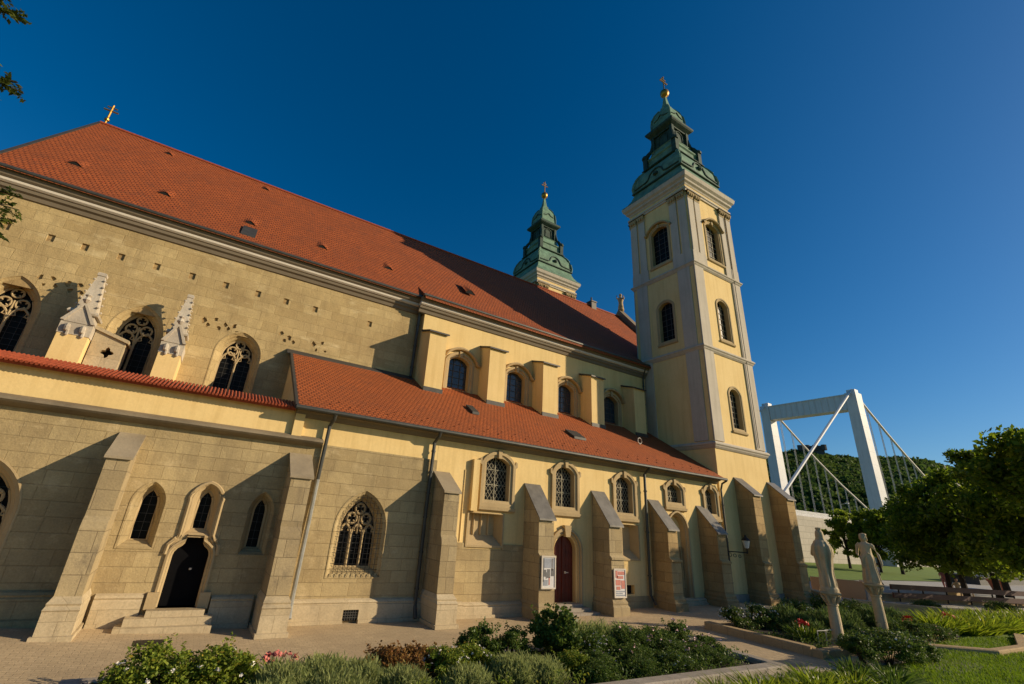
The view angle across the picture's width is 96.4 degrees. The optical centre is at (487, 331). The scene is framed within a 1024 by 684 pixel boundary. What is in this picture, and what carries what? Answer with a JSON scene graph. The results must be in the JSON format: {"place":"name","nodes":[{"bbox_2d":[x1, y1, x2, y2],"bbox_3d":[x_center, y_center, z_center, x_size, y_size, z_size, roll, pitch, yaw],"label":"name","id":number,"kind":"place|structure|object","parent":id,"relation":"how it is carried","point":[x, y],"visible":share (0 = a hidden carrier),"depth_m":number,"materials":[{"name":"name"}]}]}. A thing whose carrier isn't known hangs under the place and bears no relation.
{"place":"outdoors","nodes":[
{"label":"outdoors","id":0,"kind":"place"},
{"bbox_2d":[89,640,753,683],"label":"soil","id":1,"kind":"structure","parent":0,"point":[586,682],"depth_m":10.75,"materials":[{"name":"brown soil"}]},
{"bbox_2d":[97,632,195,683],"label":"rose bush","id":2,"kind":"object","parent":1,"relation":"on","point":[153,662],"visible":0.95,"depth_m":7.21,"materials":[{"name":"green plant"}]},
{"bbox_2d":[181,631,261,683],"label":"rose bush","id":3,"kind":"object","parent":1,"relation":"on","point":[207,664],"visible":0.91,"depth_m":7.64,"materials":[{"name":"green plant"}]},
{"bbox_2d":[245,654,317,683],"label":"lavender","id":4,"kind":"object","parent":1,"relation":"on","point":[287,670],"visible":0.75,"depth_m":7.90,"materials":[{"name":"green plant"}]},
{"bbox_2d":[256,649,306,671],"bbox_3d":[-3.882,6.388,8.694,1.336,0.542,1.525,23,-28,-37],"label":"verbena","id":5,"kind":"object","parent":1,"relation":"on","point":[276,653],"visible":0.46,"depth_m":8.80,"materials":[{"name":"pink plant"}]},
{"bbox_2d":[296,650,355,683],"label":"lavender","id":6,"kind":"object","parent":1,"relation":"on","point":[318,662],"visible":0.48,"depth_m":8.35,"materials":[{"name":"green plant"}]},
{"bbox_2d":[295,665,374,683],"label":"lavender","id":7,"kind":"object","parent":1,"relation":"on","point":[336,678],"visible":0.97,"depth_m":7.94,"materials":[{"name":"green plant"}]},
{"bbox_2d":[91,641,588,683],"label":"ground cover","id":8,"kind":"object","parent":1,"relation":"on","point":[434,680],"visible":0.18,"depth_m":9.03,"materials":[{"name":"green plant"}]},
{"bbox_2d":[340,652,387,683],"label":"lavender","id":9,"kind":"object","parent":1,"relation":"on","point":[371,669],"visible":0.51,"depth_m":8.45,"materials":[{"name":"green plant"}]},
{"bbox_2d":[361,640,418,668],"bbox_3d":[-2.011,6.699,9.198,1.252,0.777,1.330,17,-25,-27],"label":"barberry","id":10,"kind":"object","parent":1,"relation":"on","point":[388,655],"visible":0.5,"depth_m":9.17,"materials":[{"name":"brown plant"}]},
{"bbox_2d":[376,659,437,683],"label":"lavender","id":11,"kind":"object","parent":1,"relation":"on","point":[402,674],"visible":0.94,"depth_m":8.53,"materials":[{"name":"green plant"}]},
{"bbox_2d":[392,640,439,677],"bbox_3d":[-1.494,6.927,9.612,1.330,0.734,1.252,4,-22,2],"label":"barberry","id":12,"kind":"object","parent":1,"relation":"on","point":[417,649],"visible":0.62,"depth_m":9.47,"materials":[{"name":"brown plant"}]},
{"bbox_2d":[419,641,472,677],"bbox_3d":[-0.833,6.918,9.541,1.166,0.760,1.204,5,-22,-2],"label":"rose bush","id":13,"kind":"object","parent":1,"relation":"on","point":[451,655],"visible":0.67,"depth_m":9.47,"materials":[{"name":"green plant"}]},
{"bbox_2d":[437,660,497,683],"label":"lavender","id":14,"kind":"object","parent":1,"relation":"on","point":[462,672],"visible":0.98,"depth_m":8.95,"materials":[{"name":"green plant"}]},
{"bbox_2d":[452,636,492,666],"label":"rose bush","id":15,"kind":"object","parent":1,"relation":"on","point":[474,652],"visible":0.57,"depth_m":9.92,"materials":[{"name":"green plant"}]},
{"bbox_2d":[455,616,501,657],"bbox_3d":[-0.177,7.345,10.737,1.115,1.030,1.067,18,-26,-30],"label":"rose bush","id":16,"kind":"object","parent":1,"relation":"on","point":[482,631],"visible":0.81,"depth_m":10.64,"materials":[{"name":"green plant"}]},
{"bbox_2d":[491,620,534,654],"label":"rose bush","id":17,"kind":"object","parent":1,"relation":"on","point":[509,640],"visible":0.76,"depth_m":11.01,"materials":[{"name":"green plant"}]},
{"bbox_2d":[484,649,546,683],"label":"lavender","id":18,"kind":"object","parent":1,"relation":"on","point":[515,665],"visible":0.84,"depth_m":9.43,"materials":[{"name":"green plant"}]},
{"bbox_2d":[524,653,572,683],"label":"lavender","id":19,"kind":"object","parent":1,"relation":"on","point":[544,663],"visible":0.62,"depth_m":9.60,"materials":[{"name":"green plant"}]},
{"bbox_2d":[528,603,582,658],"bbox_3d":[1.750,7.534,11.344,1.423,1.413,1.151,-12,-28,35],"label":"rose bush","id":20,"kind":"object","parent":1,"relation":"on","point":[560,634],"visible":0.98,"depth_m":11.22,"materials":[{"name":"green plant"}]},
{"bbox_2d":[551,643,591,677],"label":"rose bush","id":21,"kind":"object","parent":1,"relation":"on","point":[571,660],"visible":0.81,"depth_m":10.24,"materials":[{"name":"green plant"}]},
{"bbox_2d":[574,623,617,655],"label":"rose bush","id":22,"kind":"object","parent":1,"relation":"on","point":[590,638],"visible":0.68,"depth_m":11.59,"materials":[{"name":"green plant"}]},
{"bbox_2d":[578,654,620,683],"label":"rose bush","id":23,"kind":"object","parent":1,"relation":"on","point":[608,671],"visible":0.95,"depth_m":9.90,"materials":[{"name":"green plant"}]},
{"bbox_2d":[580,645,625,674],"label":"rose bush","id":24,"kind":"object","parent":1,"relation":"on","point":[593,653],"visible":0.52,"depth_m":10.62,"materials":[{"name":"green plant"}]},
{"bbox_2d":[596,620,656,652],"bbox_3d":[3.702,8.334,12.315,1.617,0.898,1.438,-16,-30,41],"label":"rose bush","id":25,"kind":"object","parent":1,"relation":"on","point":[635,636],"visible":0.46,"depth_m":12.15,"materials":[{"name":"green plant"}]},
{"bbox_2d":[515,627,748,683],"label":"ground cover","id":26,"kind":"object","parent":1,"relation":"on","point":[727,657],"visible":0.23,"depth_m":11.23,"materials":[{"name":"green plant"}]},
{"bbox_2d":[611,641,657,668],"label":"rose bush","id":27,"kind":"object","parent":1,"relation":"on","point":[630,646],"visible":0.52,"depth_m":11.31,"materials":[{"name":"green plant"}]},
{"bbox_2d":[615,651,661,677],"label":"rose bush","id":28,"kind":"object","parent":1,"relation":"on","point":[636,657],"visible":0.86,"depth_m":10.54,"materials":[{"name":"green plant"}]},
{"bbox_2d":[629,623,682,651],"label":"rose bush","id":29,"kind":"object","parent":1,"relation":"on","point":[654,632],"visible":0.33,"depth_m":12.73,"materials":[{"name":"green plant"}]},
{"bbox_2d":[643,635,692,659],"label":"rose bush","id":30,"kind":"object","parent":1,"relation":"on","point":[672,646],"visible":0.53,"depth_m":11.98,"materials":[{"name":"green plant"}]},
{"bbox_2d":[654,617,696,643],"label":"rose bush","id":31,"kind":"object","parent":1,"relation":"on","point":[673,626],"visible":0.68,"depth_m":13.41,"materials":[{"name":"green plant"}]},
{"bbox_2d":[653,648,700,672],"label":"rose bush","id":32,"kind":"object","parent":1,"relation":"on","point":[679,658],"visible":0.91,"depth_m":11.13,"materials":[{"name":"green plant"}]},
{"bbox_2d":[676,639,726,663],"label":"rose bush","id":33,"kind":"object","parent":1,"relation":"on","point":[702,648],"visible":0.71,"depth_m":11.95,"materials":[{"name":"green plant"}]},
{"bbox_2d":[0,602,961,683],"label":"pavement","id":34,"kind":"structure","parent":0,"point":[87,653],"depth_m":11.50,"materials":[{"name":"beige stone"}]},
{"bbox_2d":[0,0,31,241],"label":"locust tree","id":35,"kind":"object","parent":34,"relation":"on","point":[6,81],"visible":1,"depth_m":5.24,"materials":[{"name":"green plant"}]},
{"bbox_2d":[0,77,814,641],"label":"church","id":36,"kind":"structure","parent":34,"relation":"on","point":[234,399],"depth_m":18.48,"materials":[{"name":"stone"}]},
{"bbox_2d":[0,458,21,553],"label":"window","id":37,"kind":"structure","parent":36,"relation":"in","point":[10,490],"depth_m":11.15,"materials":[{"name":"stone"}]},
{"bbox_2d":[0,275,42,352],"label":"window","id":38,"kind":"structure","parent":36,"relation":"in","point":[20,307],"depth_m":16.02,"materials":[{"name":"glass"}]},
{"bbox_2d":[106,305,164,376],"bbox_3d":[-13.507,0.579,17.409,1.780,3.330,0.595,17,-25,-27],"label":"window","id":39,"kind":"structure","parent":36,"relation":"in","point":[145,333],"depth_m":17.64,"materials":[{"name":"glass"}]},
{"bbox_2d":[114,480,167,548],"bbox_3d":[-9.276,4.946,12.436,0.840,1.710,0.535,17,-25,-27],"label":"window","id":40,"kind":"structure","parent":36,"relation":"in","point":[139,530],"depth_m":12.40,"materials":[{"name":"stone"}]},
{"bbox_2d":[143,481,224,609],"bbox_3d":[-8.102,5.814,12.678,1.440,3.195,0.450,17,-25,-27],"label":"door","id":41,"kind":"structure","parent":36,"relation":"in","point":[182,583],"depth_m":12.49,"materials":[{"name":"wood"}]},
{"bbox_2d":[183,485,219,537],"bbox_3d":[-8.117,5.095,13.100,0.780,1.440,0.475,17,-25,-27],"label":"window","id":42,"kind":"structure","parent":36,"relation":"in","point":[205,503],"depth_m":13.10,"materials":[{"name":"stone"}]},
{"bbox_2d":[202,332,261,394],"bbox_3d":[-10.521,1.556,18.999,1.780,3.150,0.595,17,-25,-27],"label":"window","id":43,"kind":"structure","parent":36,"relation":"in","point":[234,365],"depth_m":19.15,"materials":[{"name":"glass"}]},
{"bbox_2d":[235,491,274,555],"bbox_3d":[-6.892,5.715,13.711,0.780,1.790,0.535,17,-25,-27],"label":"window","id":44,"kind":"structure","parent":36,"relation":"in","point":[253,540],"depth_m":13.68,"materials":[{"name":"stone"}]},
{"bbox_2d":[324,490,386,578],"bbox_3d":[-4.268,6.623,15.096,1.780,2.650,0.645,17,-25,-27],"label":"window","id":45,"kind":"structure","parent":36,"relation":"in","point":[356,550],"depth_m":15.08,"materials":[{"name":"stone"}]},
{"bbox_2d":[442,347,479,393],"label":"window","id":46,"kind":"structure","parent":36,"relation":"in","point":[458,373],"depth_m":24.07,"materials":[{"name":"stone"}]},
{"bbox_2d":[478,450,517,512],"bbox_3d":[0.350,5.931,18.194,1.780,2.320,0.500,17,-25,-27],"label":"window","id":47,"kind":"structure","parent":36,"relation":"in","point":[498,469],"depth_m":18.24,"materials":[{"name":"stone"}]},
{"bbox_2d":[504,362,534,405],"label":"window","id":48,"kind":"structure","parent":36,"relation":"in","point":[516,389],"depth_m":25.77,"materials":[{"name":"stone"}]},
{"bbox_2d":[541,555,555,588],"bbox_3d":[2.252,8.851,16.811,0.660,1.090,0.050,17,-25,-27],"label":"poster","id":49,"kind":"object","parent":36,"relation":"attached to","point":[548,572],"visible":1,"depth_m":16.80,"materials":[{"name":"paper"}]},
{"bbox_2d":[550,460,580,518],"bbox_3d":[3.293,6.787,19.800,1.700,2.330,0.500,17,-25,-27],"label":"window","id":50,"kind":"structure","parent":36,"relation":"in","point":[565,478],"depth_m":19.86,"materials":[{"name":"stone"}]},
{"bbox_2d":[554,525,582,603],"bbox_3d":[3.146,9.589,18.616,1.740,3.140,0.460,17,-25,-27],"label":"door","id":51,"kind":"structure","parent":36,"relation":"in","point":[564,547],"depth_m":18.81,"materials":[{"name":"red paint"}]},
{"bbox_2d":[557,376,582,416],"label":"window","id":52,"kind":"structure","parent":36,"relation":"in","point":[567,401],"depth_m":27.47,"materials":[{"name":"stone"}]},
{"bbox_2d":[604,388,624,426],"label":"window","id":53,"kind":"structure","parent":36,"relation":"in","point":[612,404],"depth_m":29.19,"materials":[{"name":"stone"}]},
{"bbox_2d":[613,568,626,597],"bbox_3d":[5.335,10.106,18.364,0.670,1.040,0.050,17,-25,-27],"label":"poster","id":54,"kind":"object","parent":36,"relation":"attached to","point":[620,585],"visible":1,"depth_m":18.35,"materials":[{"name":"paper"}]},
{"bbox_2d":[611,470,639,523],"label":"window","id":55,"kind":"structure","parent":36,"relation":"in","point":[624,487],"depth_m":21.53,"materials":[{"name":"stone"}]},
{"bbox_2d":[644,220,672,271],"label":"window","id":56,"kind":"structure","parent":36,"relation":"in","point":[659,237],"depth_m":33.86,"materials":[{"name":"glass"}]},
{"bbox_2d":[656,299,677,347],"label":"window","id":57,"kind":"structure","parent":36,"relation":"in","point":[665,311],"depth_m":31.44,"materials":[{"name":"glass"}]},
{"bbox_2d":[662,478,687,511],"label":"window","id":58,"kind":"structure","parent":36,"relation":"in","point":[674,492],"depth_m":23.26,"materials":[{"name":"stone"}]},
{"bbox_2d":[701,483,722,522],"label":"window","id":59,"kind":"structure","parent":36,"relation":"in","point":[710,496],"depth_m":24.62,"materials":[{"name":"stone"}]},
{"bbox_2d":[702,217,725,268],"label":"window","id":60,"kind":"structure","parent":36,"relation":"in","point":[712,229],"depth_m":33.20,"materials":[{"name":"stone"}]},
{"bbox_2d":[715,298,735,347],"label":"window","id":61,"kind":"structure","parent":36,"relation":"in","point":[722,308],"depth_m":30.75,"materials":[{"name":"stone"}]},
{"bbox_2d":[728,386,748,436],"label":"window","id":62,"kind":"structure","parent":36,"relation":"in","point":[737,414],"depth_m":28.43,"materials":[{"name":"stone"}]},
{"bbox_2d":[596,662,781,683],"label":"kerb","id":63,"kind":"structure","parent":34,"relation":"on","point":[684,678],"depth_m":10.56,"materials":[{"name":"grey stone"}]},
{"bbox_2d":[679,638,787,672],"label":"kerb","id":64,"kind":"structure","parent":34,"relation":"on","point":[754,659],"depth_m":12.43,"materials":[{"name":"grey stone"}]},
{"bbox_2d":[704,621,815,655],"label":"kerb","id":65,"kind":"structure","parent":34,"relation":"on","point":[786,644],"depth_m":14.99,"materials":[{"name":"stone"}]},
{"bbox_2d":[735,658,905,683],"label":"kerb","id":66,"kind":"structure","parent":34,"relation":"on","point":[882,662],"depth_m":12.56,"materials":[{"name":"grey stone"}]},
{"bbox_2d":[832,630,890,666],"bbox_3d":[10.606,9.024,12.961,1.226,0.925,1.173,-17,-31,42],"label":"rose bush","id":67,"kind":"object","parent":34,"relation":"on","point":[851,645],"visible":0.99,"depth_m":12.88,"materials":[{"name":"green plant"}]},
{"bbox_2d":[811,633,949,659],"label":"kerb","id":68,"kind":"structure","parent":34,"relation":"on","point":[835,651],"depth_m":13.75,"materials":[{"name":"stone"}]},
{"bbox_2d":[850,624,930,664],"bbox_3d":[11.758,9.185,13.409,1.860,1.094,1.654,-11,-27,34],"label":"rose bush","id":69,"kind":"object","parent":34,"relation":"on","point":[904,645],"visible":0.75,"depth_m":13.09,"materials":[{"name":"green plant"}]},
{"bbox_2d":[887,616,934,640],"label":"rose bush","id":70,"kind":"object","parent":34,"relation":"on","point":[914,629],"visible":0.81,"depth_m":15.89,"materials":[{"name":"green plant"}]},
{"bbox_2d":[881,628,948,661],"bbox_3d":[12.791,9.516,13.847,1.510,0.888,1.698,13,-24,-21],"label":"rose bush","id":71,"kind":"object","parent":34,"relation":"on","point":[932,650],"visible":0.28,"depth_m":13.44,"materials":[{"name":"green plant"}]},
{"bbox_2d":[917,622,960,641],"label":"rose bush","id":72,"kind":"object","parent":34,"relation":"on","point":[941,633],"visible":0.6,"depth_m":16.34,"materials":[{"name":"green plant"}]},
{"bbox_2d":[929,633,1023,655],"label":"kerb","id":73,"kind":"structure","parent":34,"relation":"on","point":[1019,646],"depth_m":15.23,"materials":[{"name":"stone"}]},
{"bbox_2d":[0,0,1023,466],"label":"sky","id":74,"kind":"structure","parent":0,"point":[869,154],"materials":[{"name":"blue"}]},
{"bbox_2d":[722,622,849,647],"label":"soil","id":75,"kind":"structure","parent":0,"point":[761,630],"depth_m":16.18,"materials":[{"name":"brown soil"}]},
{"bbox_2d":[717,605,753,627],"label":"rose bush","id":76,"kind":"object","parent":75,"relation":"on","point":[733,614],"visible":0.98,"depth_m":16.51,"materials":[{"name":"green plant"}]},
{"bbox_2d":[743,601,778,628],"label":"rose bush","id":77,"kind":"object","parent":75,"relation":"on","point":[757,612],"visible":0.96,"depth_m":16.80,"materials":[{"name":"green plant"}]},
{"bbox_2d":[774,609,827,633],"bbox_3d":[11.429,10.674,16.812,1.889,0.814,1.762,0,-23,10],"label":"rosemary","id":78,"kind":"object","parent":75,"relation":"on","point":[815,623],"visible":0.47,"depth_m":16.64,"materials":[{"name":"green plant"}]},
{"bbox_2d":[777,619,830,640],"bbox_3d":[10.857,10.114,15.507,1.800,0.660,1.578,-16,-30,40],"label":"canna","id":79,"kind":"object","parent":75,"relation":"on","point":[810,635],"visible":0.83,"depth_m":15.44,"materials":[{"name":"green plant"}]},
{"bbox_2d":[810,527,843,643],"bbox_3d":[11.732,8.865,15.676,0.700,3.963,0.718,-9,-26,29],"label":"column statue","id":80,"kind":"object","parent":75,"relation":"on","point":[821,552],"depth_m":15.63,"materials":[{"name":"stone"}]},
{"bbox_2d":[802,607,856,634],"bbox_3d":[12.823,10.876,17.232,2.053,0.932,1.915,-6,-24,23],"label":"rosemary","id":81,"kind":"object","parent":75,"relation":"on","point":[820,615],"visible":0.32,"depth_m":16.91,"materials":[{"name":"green plant"}]},
{"bbox_2d":[723,617,943,647],"bbox_3d":[13.505,11.352,17.774,10.158,0.533,3.677,17,-25,-27],"label":"ground cover","id":82,"kind":"object","parent":75,"relation":"on","point":[788,636],"visible":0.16,"depth_m":15.49,"materials":[{"name":"green plant"}]},
{"bbox_2d":[855,533,888,631],"bbox_3d":[14.496,9.658,17.053,0.704,3.931,0.612,-7,-25,26],"label":"column statue","id":83,"kind":"object","parent":75,"relation":"on","point":[872,583],"depth_m":17.10,"materials":[{"name":"stone"}]},
{"bbox_2d":[848,604,896,629],"bbox_3d":[15.401,11.566,18.588,1.992,0.969,2.135,10,-23,-14],"label":"rosemary","id":84,"kind":"object","parent":75,"relation":"on","point":[867,615],"visible":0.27,"depth_m":18.18,"materials":[{"name":"green plant"}]},
{"bbox_2d":[896,608,977,631],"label":"day lily","id":85,"kind":"object","parent":75,"relation":"on","point":[928,620],"visible":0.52,"depth_m":18.47,"materials":[{"name":"green plant"}]},
{"bbox_2d":[805,562,956,581],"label":"lawn","id":86,"kind":"structure","parent":0,"point":[843,571],"depth_m":59.57,"materials":[{"name":"green plant"}]},
{"bbox_2d":[821,508,867,568],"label":"young tree","id":87,"kind":"object","parent":86,"relation":"on","point":[838,521],"visible":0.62,"depth_m":67.06,"materials":[{"name":"green plant"}]},
{"bbox_2d":[843,507,899,572],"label":"young tree","id":88,"kind":"object","parent":86,"relation":"on","point":[872,518],"visible":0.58,"depth_m":63.54,"materials":[{"name":"green plant"}]},
{"bbox_2d":[799,580,1023,633],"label":"footpath","id":89,"kind":"structure","parent":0,"point":[886,583],"depth_m":39.52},
{"bbox_2d":[810,576,866,599],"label":"stone wall","id":90,"kind":"structure","parent":89,"relation":"on","point":[853,589],"depth_m":28.74,"materials":[{"name":"brown stone"}]},
{"bbox_2d":[843,598,1018,616],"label":"stone wall","id":91,"kind":"structure","parent":89,"relation":"on","point":[903,607],"depth_m":22.72,"materials":[{"name":"stone"}]},
{"bbox_2d":[877,494,990,587],"bbox_3d":[38.065,17.502,38.495,8.160,8.500,7.330,-12,-27,34],"label":"park tree","id":92,"kind":"object","parent":89,"relation":"on","point":[900,558],"visible":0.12,"depth_m":39.16,"materials":[{"name":"green plant"}]},
{"bbox_2d":[880,484,1014,595],"bbox_3d":[35.392,15.980,34.879,8.143,8.173,7.780,-8,-25,27],"label":"park tree","id":93,"kind":"object","parent":89,"relation":"on","point":[902,512],"visible":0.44,"depth_m":35.15,"materials":[{"name":"green plant"}]},
{"bbox_2d":[881,592,1023,607],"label":"stone wall","id":94,"kind":"structure","parent":89,"relation":"on","point":[887,596],"depth_m":29.22,"materials":[{"name":"stone"}]},
{"bbox_2d":[889,584,1023,606],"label":"plank rail","id":95,"kind":"object","parent":89,"relation":"on","point":[947,597],"visible":0.85,"depth_m":29.18,"materials":[{"name":"brown wood"}]},
{"bbox_2d":[896,465,1023,597],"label":"park tree","id":96,"kind":"object","parent":89,"relation":"on","point":[951,557],"visible":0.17,"depth_m":33.74,"materials":[{"name":"green plant"}]},
{"bbox_2d":[916,448,1023,581],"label":"park tree","id":97,"kind":"object","parent":89,"relation":"on","point":[996,522],"visible":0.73,"depth_m":28.40,"materials":[{"name":"green plant"}]},
{"bbox_2d":[826,633,1023,683],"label":"lawn","id":98,"kind":"structure","parent":0,"point":[929,682],"depth_m":12.90,"materials":[{"name":"green plant"}]},
{"bbox_2d":[821,652,887,680],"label":"iris","id":99,"kind":"object","parent":98,"relation":"on","point":[849,666],"visible":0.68,"depth_m":11.61,"materials":[{"name":"green plant"}]},
{"bbox_2d":[851,656,930,683],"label":"iris","id":100,"kind":"object","parent":98,"relation":"on","point":[910,676],"visible":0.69,"depth_m":11.36,"materials":[{"name":"green plant"}]},
{"bbox_2d":[956,424,1023,509],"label":"park tree","id":101,"kind":"object","parent":98,"relation":"on","point":[1000,473],"visible":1,"depth_m":24.00,"materials":[{"name":"green plant"}]},
{"label":"ground","id":102,"kind":"structure","parent":0,"visible":0},
{"bbox_2d":[759,389,924,566],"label":"suspension bridge","id":103,"kind":"structure","parent":102,"relation":"on","point":[850,401],"depth_m":102.89,"materials":[{"name":"metal"}]},
{"bbox_2d":[796,515,938,566],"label":"abutment wall","id":104,"kind":"structure","parent":102,"relation":"on","point":[807,525],"depth_m":80.33,"materials":[{"name":"stone"}]},
{"bbox_3d":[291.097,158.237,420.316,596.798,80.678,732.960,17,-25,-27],"label":"hill","id":105,"kind":"structure","parent":0,"visible":0},
{"bbox_2d":[766,448,956,521],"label":"forest","id":106,"kind":"object","parent":105,"relation":"on","point":[845,470],"visible":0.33,"depth_m":306.43,"materials":[{"name":"green plant"}]},
{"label":"garden bed","id":107,"kind":"structure","parent":0,"visible":0},
{"bbox_2d":[770,666,857,683],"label":"iris","id":108,"kind":"object","parent":107,"relation":"on","point":[817,678],"visible":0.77,"depth_m":10.47,"materials":[{"name":"green plant"}]},
{"bbox_2d":[810,665,883,683],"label":"iris","id":109,"kind":"object","parent":107,"relation":"on","point":[861,678],"visible":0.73,"depth_m":10.80,"materials":[{"name":"green plant"}]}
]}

